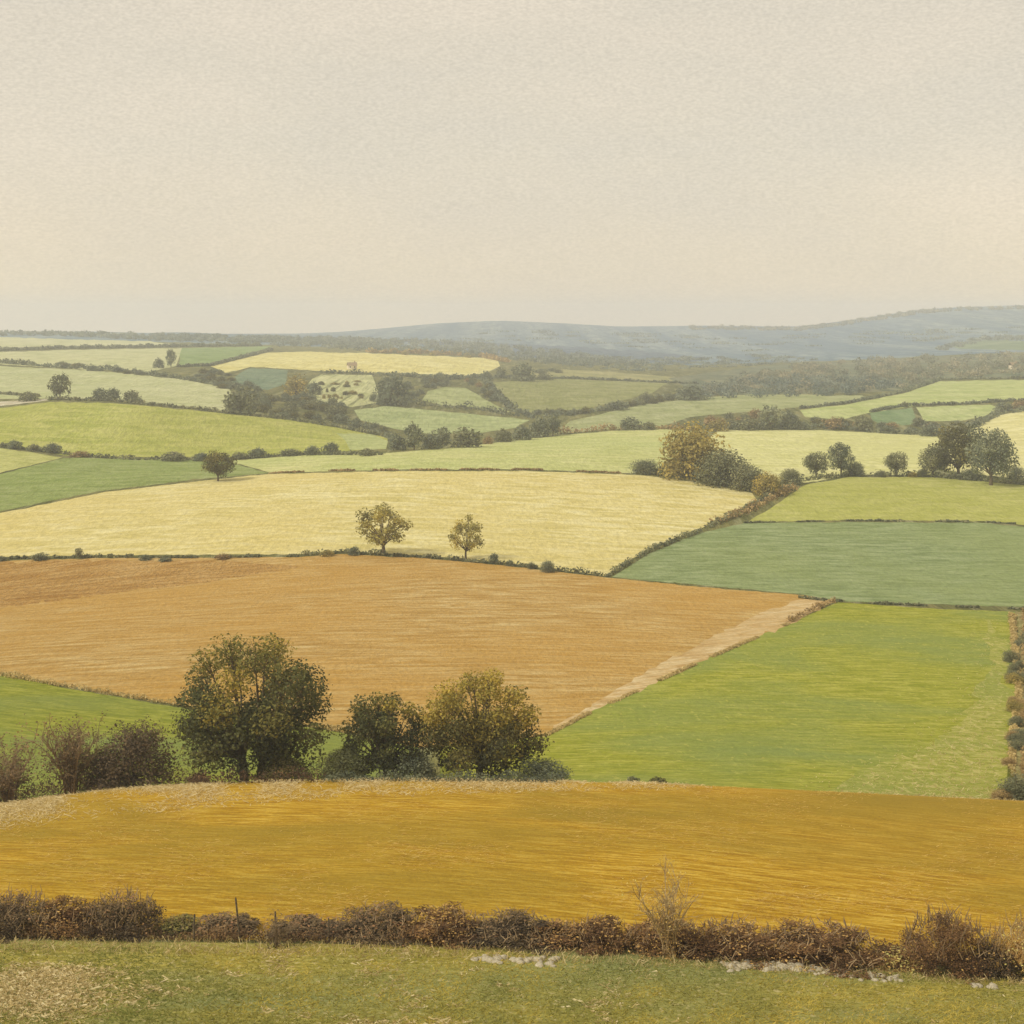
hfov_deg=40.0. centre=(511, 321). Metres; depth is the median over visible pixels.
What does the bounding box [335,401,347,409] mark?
scrub bush
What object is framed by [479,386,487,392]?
scrub bush
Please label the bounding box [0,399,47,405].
farm track
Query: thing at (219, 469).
field tree
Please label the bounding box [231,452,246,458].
hedge shrub
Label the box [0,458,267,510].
winter crop
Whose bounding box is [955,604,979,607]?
hedgerow
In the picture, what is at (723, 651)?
hedgerow
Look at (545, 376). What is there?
distant bush
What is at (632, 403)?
scrub bush
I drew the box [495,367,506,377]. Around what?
distant tree
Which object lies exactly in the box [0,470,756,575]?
stubble field
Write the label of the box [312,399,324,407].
scrub bush
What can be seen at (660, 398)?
scrub bush
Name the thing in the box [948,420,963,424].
scrub bush
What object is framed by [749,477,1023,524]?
hill pasture
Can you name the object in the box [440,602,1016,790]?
grass field
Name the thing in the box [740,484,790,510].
hedgerow
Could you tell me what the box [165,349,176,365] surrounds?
distant tree
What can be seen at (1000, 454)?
field tree
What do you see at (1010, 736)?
scrub bush
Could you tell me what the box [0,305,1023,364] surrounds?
hills
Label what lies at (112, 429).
green hill
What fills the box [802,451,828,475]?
field tree
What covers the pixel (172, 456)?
hedge shrub
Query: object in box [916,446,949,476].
field tree
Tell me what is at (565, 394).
olive field
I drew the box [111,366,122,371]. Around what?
scrub bush
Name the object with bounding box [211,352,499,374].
golden field
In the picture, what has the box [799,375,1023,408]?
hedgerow
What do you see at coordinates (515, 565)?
hedgerow
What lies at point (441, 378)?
scrub bush
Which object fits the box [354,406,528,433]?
sage pasture
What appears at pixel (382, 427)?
scrub bush
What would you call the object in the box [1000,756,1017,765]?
scrub bush
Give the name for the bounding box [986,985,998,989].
stone
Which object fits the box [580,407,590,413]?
scrub bush
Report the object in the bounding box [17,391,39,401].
distant bush
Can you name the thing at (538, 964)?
stone
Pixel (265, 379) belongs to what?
blue crop
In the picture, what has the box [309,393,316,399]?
scrub bush
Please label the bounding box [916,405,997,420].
paddock
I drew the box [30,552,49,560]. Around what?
hedge shrub
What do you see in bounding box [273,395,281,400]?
scrub bush
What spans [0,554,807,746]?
ploughed field
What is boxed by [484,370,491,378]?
distant bush
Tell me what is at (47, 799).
dry grass
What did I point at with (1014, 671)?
scrub bush
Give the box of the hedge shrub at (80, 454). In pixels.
[68,450,90,456]
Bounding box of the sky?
[0,0,1023,333]
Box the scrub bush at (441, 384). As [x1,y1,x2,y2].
[436,382,445,385]
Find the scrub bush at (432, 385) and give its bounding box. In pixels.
[429,383,436,387]
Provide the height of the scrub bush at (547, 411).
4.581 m
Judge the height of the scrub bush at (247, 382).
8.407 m
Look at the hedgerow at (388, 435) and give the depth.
776.57 m
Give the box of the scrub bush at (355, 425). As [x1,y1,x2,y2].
[347,422,362,427]
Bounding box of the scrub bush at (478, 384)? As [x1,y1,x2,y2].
[475,381,482,386]
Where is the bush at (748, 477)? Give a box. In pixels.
[728,464,769,491]
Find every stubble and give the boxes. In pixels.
[947,411,1023,479]
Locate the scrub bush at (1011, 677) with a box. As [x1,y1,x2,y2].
[1005,672,1023,684]
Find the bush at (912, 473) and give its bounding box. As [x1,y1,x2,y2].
[907,471,916,476]
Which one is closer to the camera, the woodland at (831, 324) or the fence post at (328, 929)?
the fence post at (328, 929)
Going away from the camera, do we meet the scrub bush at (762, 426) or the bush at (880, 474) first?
the bush at (880, 474)
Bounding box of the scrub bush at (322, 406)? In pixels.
[317,403,327,411]
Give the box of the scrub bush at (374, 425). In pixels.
[368,422,379,429]
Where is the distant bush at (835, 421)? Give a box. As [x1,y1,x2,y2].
[821,416,844,429]
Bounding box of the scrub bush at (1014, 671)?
[1003,670,1019,677]
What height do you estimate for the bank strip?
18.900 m
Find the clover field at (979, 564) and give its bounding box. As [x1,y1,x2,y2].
[613,522,1023,606]
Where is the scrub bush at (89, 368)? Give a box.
[86,365,95,370]
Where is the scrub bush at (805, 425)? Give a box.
[796,421,811,429]
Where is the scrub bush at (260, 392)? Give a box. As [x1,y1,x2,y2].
[250,391,267,395]
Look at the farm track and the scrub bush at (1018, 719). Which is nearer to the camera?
the scrub bush at (1018, 719)
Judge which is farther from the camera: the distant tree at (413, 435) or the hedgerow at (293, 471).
the distant tree at (413, 435)
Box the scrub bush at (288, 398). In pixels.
[281,395,295,401]
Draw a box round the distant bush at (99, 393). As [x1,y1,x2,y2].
[92,387,108,397]
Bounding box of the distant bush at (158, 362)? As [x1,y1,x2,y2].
[152,357,164,367]
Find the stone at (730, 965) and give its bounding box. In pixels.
[728,963,736,968]
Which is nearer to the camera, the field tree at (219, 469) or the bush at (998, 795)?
the bush at (998, 795)
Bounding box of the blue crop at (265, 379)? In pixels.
[232,368,287,389]
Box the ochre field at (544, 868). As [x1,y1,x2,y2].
[0,779,1023,964]
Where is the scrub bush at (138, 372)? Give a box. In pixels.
[134,370,143,374]
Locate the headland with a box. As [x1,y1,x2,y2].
[543,596,833,736]
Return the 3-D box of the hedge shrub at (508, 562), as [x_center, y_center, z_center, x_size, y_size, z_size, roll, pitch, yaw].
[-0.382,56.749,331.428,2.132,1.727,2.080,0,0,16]
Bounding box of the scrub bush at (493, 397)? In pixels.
[488,395,498,400]
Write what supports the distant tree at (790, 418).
on the ground at (672, 370)
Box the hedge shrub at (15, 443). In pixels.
[5,439,22,449]
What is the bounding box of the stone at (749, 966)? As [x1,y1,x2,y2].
[742,964,751,968]
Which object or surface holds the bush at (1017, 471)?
on the ground at (672, 370)
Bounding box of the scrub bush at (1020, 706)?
[1013,703,1023,713]
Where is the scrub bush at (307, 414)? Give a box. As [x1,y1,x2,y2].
[301,409,317,419]
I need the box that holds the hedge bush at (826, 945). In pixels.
[754,915,902,979]
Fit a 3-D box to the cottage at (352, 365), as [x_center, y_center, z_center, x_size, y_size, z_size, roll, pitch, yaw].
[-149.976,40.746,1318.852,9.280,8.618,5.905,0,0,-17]
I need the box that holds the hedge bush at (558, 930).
[521,917,594,952]
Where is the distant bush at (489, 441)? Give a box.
[483,435,493,443]
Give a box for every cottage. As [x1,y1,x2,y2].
[347,361,356,368]
[1008,361,1017,368]
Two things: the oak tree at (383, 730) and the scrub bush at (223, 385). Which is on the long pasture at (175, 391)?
the scrub bush at (223, 385)
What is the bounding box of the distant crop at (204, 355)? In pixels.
[179,346,270,366]
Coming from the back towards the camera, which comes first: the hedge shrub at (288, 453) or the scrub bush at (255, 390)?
the scrub bush at (255, 390)
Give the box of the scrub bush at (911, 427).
[904,426,918,433]
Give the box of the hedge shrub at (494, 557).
[488,552,498,563]
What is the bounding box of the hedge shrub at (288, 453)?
[280,448,302,456]
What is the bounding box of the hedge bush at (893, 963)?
[869,944,928,973]
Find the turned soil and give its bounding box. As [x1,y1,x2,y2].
[0,559,297,607]
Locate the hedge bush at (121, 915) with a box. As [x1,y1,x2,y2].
[66,885,169,942]
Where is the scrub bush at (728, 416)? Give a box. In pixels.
[724,412,735,419]
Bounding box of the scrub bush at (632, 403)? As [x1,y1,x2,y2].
[627,401,637,406]
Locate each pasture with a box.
[0,337,169,347]
[0,348,181,371]
[0,366,232,410]
[0,448,61,472]
[0,674,417,801]
[233,429,691,472]
[337,433,387,449]
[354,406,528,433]
[423,387,508,411]
[705,429,938,482]
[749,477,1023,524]
[800,380,1023,419]
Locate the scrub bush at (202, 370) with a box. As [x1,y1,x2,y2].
[198,368,207,372]
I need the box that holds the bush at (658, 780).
[647,776,669,783]
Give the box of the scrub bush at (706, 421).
[704,416,714,425]
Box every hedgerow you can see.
[0,341,262,350]
[0,358,228,384]
[0,391,40,396]
[0,442,383,459]
[7,555,35,558]
[45,395,386,436]
[52,553,102,558]
[106,553,133,557]
[149,555,198,557]
[176,347,273,366]
[211,553,261,557]
[268,470,304,473]
[285,553,298,556]
[299,548,350,555]
[320,368,516,379]
[328,468,355,470]
[337,417,401,443]
[361,548,388,555]
[365,347,510,362]
[372,468,398,470]
[392,553,442,558]
[408,399,519,415]
[409,468,448,469]
[447,554,494,563]
[459,467,499,469]
[479,373,538,417]
[495,560,538,567]
[510,467,542,470]
[529,376,698,383]
[542,566,602,575]
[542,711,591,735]
[544,392,676,416]
[554,420,696,433]
[576,470,620,472]
[604,557,633,576]
[607,689,639,703]
[633,465,801,495]
[635,534,681,557]
[656,663,697,680]
[680,527,702,538]
[697,405,1023,434]
[703,510,736,527]
[708,636,759,656]
[709,482,798,523]
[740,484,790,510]
[744,520,776,522]
[786,596,835,621]
[795,469,1023,484]
[795,520,825,521]
[798,595,845,601]
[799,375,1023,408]
[846,518,904,521]
[867,600,927,606]
[869,398,1023,411]
[935,519,968,521]
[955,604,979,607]
[985,520,1015,523]
[1007,606,1023,609]
[1007,611,1023,779]
[1019,607,1023,778]
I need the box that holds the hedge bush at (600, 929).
[554,910,647,955]
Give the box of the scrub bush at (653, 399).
[649,397,657,403]
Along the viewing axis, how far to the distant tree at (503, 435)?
680.40 m
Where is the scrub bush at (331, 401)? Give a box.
[328,397,337,404]
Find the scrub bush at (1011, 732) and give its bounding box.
[1004,730,1023,739]
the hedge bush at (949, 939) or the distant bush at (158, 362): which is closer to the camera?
the hedge bush at (949, 939)
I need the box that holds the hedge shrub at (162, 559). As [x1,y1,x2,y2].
[158,557,171,561]
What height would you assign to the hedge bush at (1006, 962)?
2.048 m
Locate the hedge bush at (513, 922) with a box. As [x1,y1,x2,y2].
[448,905,566,955]
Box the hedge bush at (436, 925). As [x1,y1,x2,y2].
[395,901,486,949]
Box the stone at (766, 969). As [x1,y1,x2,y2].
[761,967,771,971]
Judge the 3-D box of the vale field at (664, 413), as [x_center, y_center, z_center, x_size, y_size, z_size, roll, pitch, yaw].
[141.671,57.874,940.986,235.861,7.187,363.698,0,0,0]
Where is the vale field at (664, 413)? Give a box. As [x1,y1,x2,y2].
[558,394,868,433]
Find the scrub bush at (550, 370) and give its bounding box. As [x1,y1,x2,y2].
[546,368,555,371]
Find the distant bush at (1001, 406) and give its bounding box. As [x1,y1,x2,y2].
[992,401,1013,411]
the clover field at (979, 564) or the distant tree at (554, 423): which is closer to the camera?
the clover field at (979, 564)
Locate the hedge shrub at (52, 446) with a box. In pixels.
[42,442,62,453]
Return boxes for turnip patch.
[870,408,915,425]
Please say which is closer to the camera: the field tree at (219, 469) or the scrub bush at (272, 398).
the field tree at (219, 469)
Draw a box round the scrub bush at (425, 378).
[420,376,430,382]
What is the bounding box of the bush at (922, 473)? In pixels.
[916,469,928,476]
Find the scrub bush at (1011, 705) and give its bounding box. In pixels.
[1005,700,1020,711]
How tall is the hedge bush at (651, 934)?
2.096 m
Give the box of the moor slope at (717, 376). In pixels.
[669,355,1023,394]
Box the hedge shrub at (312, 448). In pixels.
[306,445,320,455]
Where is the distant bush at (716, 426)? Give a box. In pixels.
[705,419,728,431]
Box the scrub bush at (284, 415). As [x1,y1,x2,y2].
[273,412,290,417]
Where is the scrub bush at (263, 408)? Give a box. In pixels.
[257,404,270,412]
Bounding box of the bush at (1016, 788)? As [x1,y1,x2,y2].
[995,773,1023,800]
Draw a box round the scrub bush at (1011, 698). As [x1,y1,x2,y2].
[1007,696,1019,702]
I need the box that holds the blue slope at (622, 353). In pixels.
[406,341,702,363]
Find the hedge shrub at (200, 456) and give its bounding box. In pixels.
[191,452,210,460]
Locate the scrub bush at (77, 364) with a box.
[70,363,81,367]
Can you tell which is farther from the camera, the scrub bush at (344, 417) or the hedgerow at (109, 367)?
the hedgerow at (109, 367)
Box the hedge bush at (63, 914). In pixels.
[20,894,100,940]
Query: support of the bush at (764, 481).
on the ground at (672, 370)
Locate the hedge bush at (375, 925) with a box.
[317,899,423,947]
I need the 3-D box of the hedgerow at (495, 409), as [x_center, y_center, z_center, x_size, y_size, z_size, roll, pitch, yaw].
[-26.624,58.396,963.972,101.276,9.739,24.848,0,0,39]
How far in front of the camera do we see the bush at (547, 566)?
324.00 m
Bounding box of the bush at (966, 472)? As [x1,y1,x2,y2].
[956,468,984,480]
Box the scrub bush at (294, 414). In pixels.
[289,411,300,417]
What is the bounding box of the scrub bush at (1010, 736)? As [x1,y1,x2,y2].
[1007,732,1023,741]
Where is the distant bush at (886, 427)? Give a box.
[876,425,897,433]
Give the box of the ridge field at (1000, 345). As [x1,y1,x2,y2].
[953,340,1023,349]
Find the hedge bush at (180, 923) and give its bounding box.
[148,913,209,939]
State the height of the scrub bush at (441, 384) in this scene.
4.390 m
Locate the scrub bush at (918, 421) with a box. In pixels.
[911,417,926,426]
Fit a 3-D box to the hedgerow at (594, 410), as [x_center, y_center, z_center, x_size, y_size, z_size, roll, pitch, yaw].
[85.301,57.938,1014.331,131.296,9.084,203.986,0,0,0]
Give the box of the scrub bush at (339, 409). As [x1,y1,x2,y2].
[335,405,346,414]
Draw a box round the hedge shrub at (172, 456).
[159,451,187,461]
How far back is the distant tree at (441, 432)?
615.75 m
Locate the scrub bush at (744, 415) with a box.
[740,414,752,419]
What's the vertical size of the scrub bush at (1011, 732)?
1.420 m
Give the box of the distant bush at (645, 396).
[636,391,653,402]
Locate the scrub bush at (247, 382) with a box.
[242,379,254,385]
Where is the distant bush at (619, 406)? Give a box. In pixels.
[605,400,629,410]
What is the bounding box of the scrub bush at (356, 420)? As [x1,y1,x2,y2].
[351,418,361,425]
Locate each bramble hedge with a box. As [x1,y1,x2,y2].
[0,919,1015,969]
[1,764,325,800]
[324,768,562,782]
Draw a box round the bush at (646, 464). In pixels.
[629,458,659,474]
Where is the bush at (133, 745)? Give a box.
[92,714,184,789]
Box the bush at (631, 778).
[627,775,639,781]
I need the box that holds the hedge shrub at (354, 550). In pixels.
[347,547,361,555]
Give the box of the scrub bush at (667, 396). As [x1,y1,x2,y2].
[663,393,673,400]
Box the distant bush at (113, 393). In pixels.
[106,387,121,399]
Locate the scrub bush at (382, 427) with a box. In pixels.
[374,425,389,431]
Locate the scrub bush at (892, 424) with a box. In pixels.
[885,422,898,427]
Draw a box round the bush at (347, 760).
[315,744,376,779]
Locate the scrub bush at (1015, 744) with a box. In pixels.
[1008,739,1023,750]
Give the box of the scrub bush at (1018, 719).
[1009,715,1023,726]
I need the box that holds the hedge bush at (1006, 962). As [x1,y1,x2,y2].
[956,936,1023,982]
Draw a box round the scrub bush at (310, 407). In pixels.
[301,403,316,409]
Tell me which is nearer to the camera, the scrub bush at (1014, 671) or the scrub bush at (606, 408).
the scrub bush at (1014, 671)
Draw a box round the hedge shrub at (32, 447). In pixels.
[26,444,42,450]
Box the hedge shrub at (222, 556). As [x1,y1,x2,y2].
[214,553,229,559]
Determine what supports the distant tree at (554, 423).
on the ground at (672, 370)
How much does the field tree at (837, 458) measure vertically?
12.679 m
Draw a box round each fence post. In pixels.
[193,914,194,939]
[235,897,240,941]
[328,918,329,942]
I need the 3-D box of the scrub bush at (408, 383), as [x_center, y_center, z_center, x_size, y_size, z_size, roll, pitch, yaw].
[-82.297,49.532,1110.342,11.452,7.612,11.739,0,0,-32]
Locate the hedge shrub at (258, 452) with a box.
[246,447,268,458]
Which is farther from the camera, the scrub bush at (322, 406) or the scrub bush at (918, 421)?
the scrub bush at (322, 406)
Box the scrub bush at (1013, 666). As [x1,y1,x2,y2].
[1006,662,1020,671]
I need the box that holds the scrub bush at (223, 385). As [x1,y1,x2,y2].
[217,383,227,388]
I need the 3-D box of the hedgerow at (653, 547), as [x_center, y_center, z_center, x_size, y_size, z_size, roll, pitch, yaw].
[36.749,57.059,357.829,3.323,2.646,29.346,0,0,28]
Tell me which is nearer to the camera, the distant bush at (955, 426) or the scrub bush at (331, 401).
the distant bush at (955, 426)
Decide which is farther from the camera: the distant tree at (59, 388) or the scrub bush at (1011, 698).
the distant tree at (59, 388)
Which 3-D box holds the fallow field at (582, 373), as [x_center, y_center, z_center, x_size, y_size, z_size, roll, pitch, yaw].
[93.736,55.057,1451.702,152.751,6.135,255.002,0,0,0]
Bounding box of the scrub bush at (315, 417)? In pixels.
[312,413,322,421]
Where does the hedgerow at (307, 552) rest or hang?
on the ground at (672, 370)
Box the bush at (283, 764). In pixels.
[252,754,316,780]
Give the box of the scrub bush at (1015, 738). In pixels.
[1007,735,1023,743]
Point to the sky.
(193, 166)
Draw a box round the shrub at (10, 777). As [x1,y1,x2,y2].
[0,731,60,801]
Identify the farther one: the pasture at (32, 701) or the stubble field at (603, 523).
the stubble field at (603, 523)
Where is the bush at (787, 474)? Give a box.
[779,468,802,482]
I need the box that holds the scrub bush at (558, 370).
[554,368,562,372]
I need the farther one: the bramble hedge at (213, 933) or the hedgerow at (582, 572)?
the hedgerow at (582, 572)
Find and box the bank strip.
[1007,612,1023,797]
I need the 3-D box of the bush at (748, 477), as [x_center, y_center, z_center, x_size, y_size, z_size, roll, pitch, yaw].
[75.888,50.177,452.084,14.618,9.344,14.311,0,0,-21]
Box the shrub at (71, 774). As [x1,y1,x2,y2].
[2,710,120,795]
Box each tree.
[46,371,72,396]
[75,548,83,557]
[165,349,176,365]
[167,631,335,782]
[199,450,237,480]
[221,386,258,414]
[281,373,308,395]
[336,691,433,777]
[355,502,412,554]
[372,371,411,406]
[387,433,406,449]
[403,421,424,449]
[417,667,554,778]
[420,432,441,448]
[431,426,450,447]
[448,513,484,558]
[449,427,484,447]
[492,428,512,441]
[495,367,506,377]
[509,361,536,381]
[512,424,532,439]
[529,416,552,437]
[543,413,561,435]
[656,418,730,480]
[675,383,708,400]
[691,447,753,487]
[757,405,783,429]
[778,408,800,429]
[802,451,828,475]
[826,442,855,475]
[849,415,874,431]
[882,451,909,473]
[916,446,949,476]
[927,422,981,476]
[964,421,1020,484]
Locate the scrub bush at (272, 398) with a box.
[258,393,275,402]
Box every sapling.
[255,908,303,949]
[618,846,726,963]
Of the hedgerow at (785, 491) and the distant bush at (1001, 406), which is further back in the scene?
the distant bush at (1001, 406)
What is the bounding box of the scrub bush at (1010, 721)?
[1007,718,1019,725]
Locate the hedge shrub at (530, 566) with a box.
[526,562,534,568]
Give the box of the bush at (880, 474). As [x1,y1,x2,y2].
[876,471,886,476]
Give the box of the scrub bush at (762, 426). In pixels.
[758,423,772,429]
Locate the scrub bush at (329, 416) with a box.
[324,412,333,420]
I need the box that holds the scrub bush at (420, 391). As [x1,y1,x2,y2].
[416,389,425,393]
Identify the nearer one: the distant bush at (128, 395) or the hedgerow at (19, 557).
the hedgerow at (19, 557)
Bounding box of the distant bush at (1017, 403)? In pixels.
[1012,400,1023,408]
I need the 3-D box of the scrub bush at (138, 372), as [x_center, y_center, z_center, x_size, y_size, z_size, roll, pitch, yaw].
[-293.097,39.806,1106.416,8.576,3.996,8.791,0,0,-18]
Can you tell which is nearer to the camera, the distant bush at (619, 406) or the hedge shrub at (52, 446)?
the hedge shrub at (52, 446)
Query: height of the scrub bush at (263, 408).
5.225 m
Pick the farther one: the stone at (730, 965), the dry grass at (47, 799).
the dry grass at (47, 799)
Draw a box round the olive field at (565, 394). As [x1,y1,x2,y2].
[494,379,666,415]
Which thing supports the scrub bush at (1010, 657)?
on the bank strip
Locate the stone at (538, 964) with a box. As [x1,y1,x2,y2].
[535,962,543,966]
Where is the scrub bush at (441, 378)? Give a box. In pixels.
[437,375,445,381]
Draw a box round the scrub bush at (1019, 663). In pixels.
[1014,660,1023,668]
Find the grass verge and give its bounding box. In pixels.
[0,669,422,746]
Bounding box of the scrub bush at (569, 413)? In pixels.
[565,411,575,415]
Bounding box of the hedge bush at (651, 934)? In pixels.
[623,914,731,961]
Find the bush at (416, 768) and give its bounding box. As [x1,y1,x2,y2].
[394,749,439,777]
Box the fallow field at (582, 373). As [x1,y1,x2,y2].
[531,369,678,383]
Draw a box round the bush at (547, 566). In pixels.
[540,559,555,572]
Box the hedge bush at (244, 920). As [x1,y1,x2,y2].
[182,911,270,941]
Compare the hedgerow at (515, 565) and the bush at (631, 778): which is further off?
the hedgerow at (515, 565)
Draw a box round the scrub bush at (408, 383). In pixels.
[401,380,413,388]
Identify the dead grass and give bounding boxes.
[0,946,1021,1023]
[0,960,157,1023]
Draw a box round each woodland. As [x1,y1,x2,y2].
[0,329,379,346]
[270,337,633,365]
[458,326,1023,351]
[558,352,817,370]
[677,371,905,398]
[688,304,1023,330]
[703,350,1023,394]
[934,334,1023,350]
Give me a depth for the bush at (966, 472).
489.02 m
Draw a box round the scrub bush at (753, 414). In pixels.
[747,407,759,418]
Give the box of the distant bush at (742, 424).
[732,417,760,430]
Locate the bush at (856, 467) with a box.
[846,461,865,476]
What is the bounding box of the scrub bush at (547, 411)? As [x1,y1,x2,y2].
[541,408,551,414]
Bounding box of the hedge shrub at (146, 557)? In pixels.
[138,554,152,560]
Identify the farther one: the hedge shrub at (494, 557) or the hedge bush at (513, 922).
the hedge shrub at (494, 557)
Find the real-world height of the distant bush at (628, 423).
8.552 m
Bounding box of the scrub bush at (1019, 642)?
[1011,639,1023,646]
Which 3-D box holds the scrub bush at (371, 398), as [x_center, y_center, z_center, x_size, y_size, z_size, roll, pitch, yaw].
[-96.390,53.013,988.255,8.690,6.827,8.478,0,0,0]
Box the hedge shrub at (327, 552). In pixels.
[319,549,333,556]
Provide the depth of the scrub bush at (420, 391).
1070.03 m
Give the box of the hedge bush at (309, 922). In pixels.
[258,913,347,941]
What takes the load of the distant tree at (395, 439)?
on the ground at (672, 370)
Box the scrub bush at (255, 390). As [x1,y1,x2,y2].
[245,388,257,395]
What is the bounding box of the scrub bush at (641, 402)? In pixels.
[636,399,646,404]
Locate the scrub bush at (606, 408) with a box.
[601,406,609,410]
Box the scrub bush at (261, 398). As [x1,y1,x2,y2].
[258,396,267,404]
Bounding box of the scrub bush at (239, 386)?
[235,384,248,391]
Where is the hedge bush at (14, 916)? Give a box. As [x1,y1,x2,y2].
[0,882,67,943]
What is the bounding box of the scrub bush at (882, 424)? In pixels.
[875,421,884,427]
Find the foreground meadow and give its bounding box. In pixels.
[0,940,1023,1023]
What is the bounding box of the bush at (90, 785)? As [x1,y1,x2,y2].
[78,745,132,791]
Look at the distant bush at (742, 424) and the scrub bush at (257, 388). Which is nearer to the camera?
the distant bush at (742, 424)
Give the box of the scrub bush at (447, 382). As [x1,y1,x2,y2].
[444,378,450,384]
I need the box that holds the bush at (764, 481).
[751,470,782,495]
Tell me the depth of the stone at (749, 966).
60.21 m
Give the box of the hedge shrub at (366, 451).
[359,448,375,455]
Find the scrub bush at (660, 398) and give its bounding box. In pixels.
[655,394,664,401]
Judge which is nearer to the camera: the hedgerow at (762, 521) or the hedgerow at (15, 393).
the hedgerow at (762, 521)
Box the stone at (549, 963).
[544,961,553,965]
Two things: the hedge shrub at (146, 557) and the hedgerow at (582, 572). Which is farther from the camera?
the hedge shrub at (146, 557)
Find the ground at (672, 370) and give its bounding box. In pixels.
[0,342,1023,970]
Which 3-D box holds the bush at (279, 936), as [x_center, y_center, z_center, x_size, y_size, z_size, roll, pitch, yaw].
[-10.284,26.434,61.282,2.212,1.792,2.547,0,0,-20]
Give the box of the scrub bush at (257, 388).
[249,384,263,391]
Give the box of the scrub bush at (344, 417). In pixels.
[332,413,349,423]
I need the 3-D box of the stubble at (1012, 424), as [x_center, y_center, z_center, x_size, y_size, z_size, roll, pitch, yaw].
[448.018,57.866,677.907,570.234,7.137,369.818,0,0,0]
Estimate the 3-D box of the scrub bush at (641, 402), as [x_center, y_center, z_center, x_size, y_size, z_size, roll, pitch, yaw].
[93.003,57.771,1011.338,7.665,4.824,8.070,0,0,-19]
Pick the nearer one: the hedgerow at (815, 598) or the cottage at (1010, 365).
the hedgerow at (815, 598)
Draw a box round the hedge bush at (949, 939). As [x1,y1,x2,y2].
[887,899,998,984]
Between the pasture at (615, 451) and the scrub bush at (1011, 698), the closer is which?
the scrub bush at (1011, 698)
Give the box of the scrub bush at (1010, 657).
[1001,649,1020,662]
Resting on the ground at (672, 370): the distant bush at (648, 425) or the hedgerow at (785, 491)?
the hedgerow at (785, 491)
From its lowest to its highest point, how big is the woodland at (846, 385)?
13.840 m
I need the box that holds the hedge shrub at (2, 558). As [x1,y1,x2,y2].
[0,555,6,561]
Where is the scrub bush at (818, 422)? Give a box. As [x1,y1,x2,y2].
[814,418,827,427]
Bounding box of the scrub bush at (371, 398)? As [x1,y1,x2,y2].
[369,393,376,401]
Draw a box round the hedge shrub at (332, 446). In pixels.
[321,442,340,454]
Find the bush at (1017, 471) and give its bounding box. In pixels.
[1006,466,1023,479]
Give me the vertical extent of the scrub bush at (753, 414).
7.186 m
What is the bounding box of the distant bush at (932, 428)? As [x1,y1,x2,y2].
[917,423,945,436]
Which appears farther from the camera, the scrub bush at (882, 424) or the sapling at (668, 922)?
the scrub bush at (882, 424)
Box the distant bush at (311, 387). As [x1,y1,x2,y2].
[304,381,322,394]
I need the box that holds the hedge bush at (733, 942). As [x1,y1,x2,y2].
[683,912,796,970]
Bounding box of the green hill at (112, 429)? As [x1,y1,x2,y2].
[0,402,387,456]
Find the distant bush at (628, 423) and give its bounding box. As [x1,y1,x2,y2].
[619,416,641,430]
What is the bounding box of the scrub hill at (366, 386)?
[304,374,377,406]
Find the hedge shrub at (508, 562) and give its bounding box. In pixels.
[506,559,513,565]
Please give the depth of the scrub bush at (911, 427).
781.70 m
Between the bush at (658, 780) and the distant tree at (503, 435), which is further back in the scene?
the distant tree at (503, 435)
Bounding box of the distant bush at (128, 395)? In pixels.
[122,390,141,400]
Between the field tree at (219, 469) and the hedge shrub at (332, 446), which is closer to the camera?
the field tree at (219, 469)
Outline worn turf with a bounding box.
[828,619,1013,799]
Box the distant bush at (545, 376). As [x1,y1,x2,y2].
[537,373,553,379]
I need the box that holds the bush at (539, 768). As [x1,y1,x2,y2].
[511,755,573,779]
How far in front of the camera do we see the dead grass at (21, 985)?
53.01 m
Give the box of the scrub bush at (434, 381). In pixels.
[430,379,440,383]
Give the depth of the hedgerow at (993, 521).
400.65 m
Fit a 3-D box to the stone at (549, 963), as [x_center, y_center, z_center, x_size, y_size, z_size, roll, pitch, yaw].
[1.567,27.107,59.395,0.450,0.177,0.385,0,0,9]
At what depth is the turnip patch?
863.42 m
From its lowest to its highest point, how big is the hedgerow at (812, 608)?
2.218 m
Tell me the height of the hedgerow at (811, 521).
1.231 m
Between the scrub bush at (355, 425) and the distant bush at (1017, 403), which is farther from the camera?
the distant bush at (1017, 403)
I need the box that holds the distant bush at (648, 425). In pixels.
[641,421,656,429]
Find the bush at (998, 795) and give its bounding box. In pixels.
[988,787,1015,799]
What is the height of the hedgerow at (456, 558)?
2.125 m
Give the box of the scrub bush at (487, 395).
[483,392,491,397]
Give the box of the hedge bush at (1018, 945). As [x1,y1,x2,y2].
[978,906,1023,978]
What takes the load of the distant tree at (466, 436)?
on the ground at (672, 370)
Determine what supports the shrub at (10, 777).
on the ochre field at (544, 868)
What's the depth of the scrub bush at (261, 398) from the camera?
868.46 m
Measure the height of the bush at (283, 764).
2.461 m
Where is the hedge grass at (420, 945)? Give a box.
[0,918,1023,986]
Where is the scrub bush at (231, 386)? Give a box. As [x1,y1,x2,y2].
[227,382,240,388]
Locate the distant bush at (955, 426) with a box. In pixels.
[947,423,973,433]
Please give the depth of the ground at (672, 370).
852.38 m
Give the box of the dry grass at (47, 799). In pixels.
[0,777,711,828]
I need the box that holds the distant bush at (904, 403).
[902,401,908,406]

